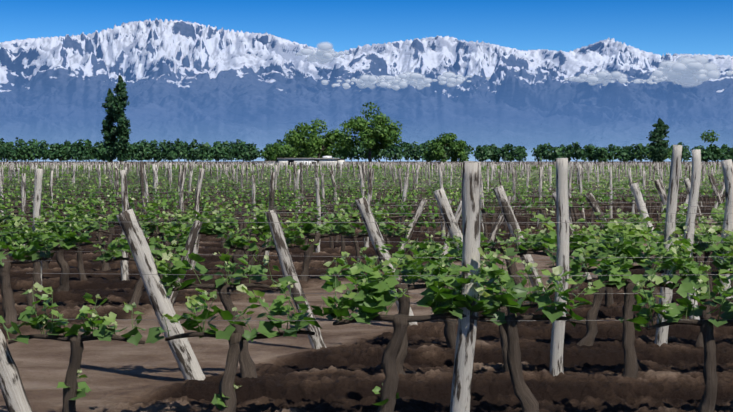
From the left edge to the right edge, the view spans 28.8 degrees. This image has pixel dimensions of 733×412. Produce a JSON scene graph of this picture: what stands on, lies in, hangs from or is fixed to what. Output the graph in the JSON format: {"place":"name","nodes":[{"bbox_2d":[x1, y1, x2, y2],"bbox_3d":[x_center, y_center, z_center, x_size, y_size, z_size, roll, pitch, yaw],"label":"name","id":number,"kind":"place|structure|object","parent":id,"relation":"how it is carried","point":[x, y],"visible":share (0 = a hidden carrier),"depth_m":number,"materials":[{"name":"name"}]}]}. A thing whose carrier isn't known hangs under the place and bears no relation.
{"place":"outdoors","nodes":[
{"label":"outdoors","id":0,"kind":"place"},
{"bbox_2d":[294,156,331,165],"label":"house tank","id":1,"kind":"object","parent":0,"point":[312,161],"visible":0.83,"depth_m":293.62,"materials":[{"name":"white"}]},
{"bbox_2d":[0,18,732,160],"bbox_3d":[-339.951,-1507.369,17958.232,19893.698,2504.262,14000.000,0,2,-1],"label":"mountains","id":2,"kind":"structure","parent":0,"point":[187,82],"depth_m":14770.73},
{"bbox_2d":[0,161,732,411],"bbox_3d":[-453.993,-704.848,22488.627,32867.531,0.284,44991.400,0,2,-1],"label":"ground","id":3,"kind":"structure","parent":0,"point":[343,371],"depth_m":13.52,"materials":[{"name":"soil"}]},
{"bbox_2d":[255,159,344,165],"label":"house walls","id":4,"kind":"structure","parent":3,"relation":"on","point":[321,161],"depth_m":299.66,"materials":[{"name":"white paint"}]},
{"bbox_2d":[253,158,338,161],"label":"house roof","id":5,"kind":"structure","parent":4,"relation":"on","point":[295,158],"depth_m":299.28,"materials":[{"name":"grey metal"}]},
{"bbox_2d":[288,160,318,164],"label":"house openings","id":6,"kind":"object","parent":4,"relation":"in","point":[291,161],"visible":0.38,"depth_m":299.79,"materials":[{"name":"black"}]},
{"bbox_2d":[7,109,717,164],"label":"tree wood","id":7,"kind":"object","parent":3,"relation":"on","point":[369,157],"visible":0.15,"depth_m":698.04,"materials":[{"name":"brown plant"}]},
{"bbox_2d":[0,75,732,162],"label":"tree line","id":8,"kind":"object","parent":7,"relation":"on","point":[206,151],"visible":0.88,"depth_m":703.68,"materials":[{"name":"green plant"}]},
{"bbox_2d":[262,102,719,162],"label":"trees","id":9,"kind":"object","parent":7,"relation":"attached to","point":[384,133],"visible":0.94,"depth_m":363.70,"materials":[{"name":"green plant"}]},
{"bbox_2d":[0,166,732,411],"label":"vine trunks","id":10,"kind":"object","parent":3,"relation":"on","point":[394,356],"visible":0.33,"depth_m":13.99,"materials":[{"name":"brown wood"}]},
{"bbox_2d":[0,164,725,230],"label":"vine leaves","id":11,"kind":"object","parent":10,"relation":"attached to","point":[509,183],"visible":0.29,"depth_m":49.31,"materials":[{"name":"green plant"}]},
{"bbox_2d":[0,197,732,408],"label":"vine leaves","id":12,"kind":"object","parent":10,"relation":"attached to","point":[376,301],"visible":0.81,"depth_m":11.98,"materials":[{"name":"green plant"}]},
{"bbox_2d":[0,200,732,389],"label":"vine shoots","id":13,"kind":"object","parent":10,"relation":"attached to","point":[378,270],"visible":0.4,"depth_m":11.95,"materials":[{"name":"green plant"}]},
{"bbox_2d":[0,145,732,411],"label":"posts","id":14,"kind":"object","parent":3,"relation":"on","point":[14,392],"visible":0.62,"depth_m":13.86,"materials":[{"name":"grey wood"}]},
{"bbox_2d":[0,169,732,320],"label":"wires","id":15,"kind":"object","parent":14,"relation":"attached to","point":[5,185],"visible":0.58,"depth_m":29.59,"materials":[{"name":"grey metal"}]},
{"bbox_2d":[0,161,732,238],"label":"posts","id":16,"kind":"object","parent":3,"relation":"on","point":[363,167],"visible":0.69,"depth_m":72.35,"materials":[{"name":"grey wood"}]},
{"bbox_2d":[0,0,732,56],"label":"sky","id":17,"kind":"structure","parent":0,"point":[660,27],"materials":[{"name":"blue"}]},
{"bbox_2d":[295,42,732,90],"bbox_3d":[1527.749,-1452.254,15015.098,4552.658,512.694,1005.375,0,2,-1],"label":"cloud","id":18,"kind":"structure","parent":0,"point":[689,71],"depth_m":14732.73,"materials":[{"name":"white"}]}
]}

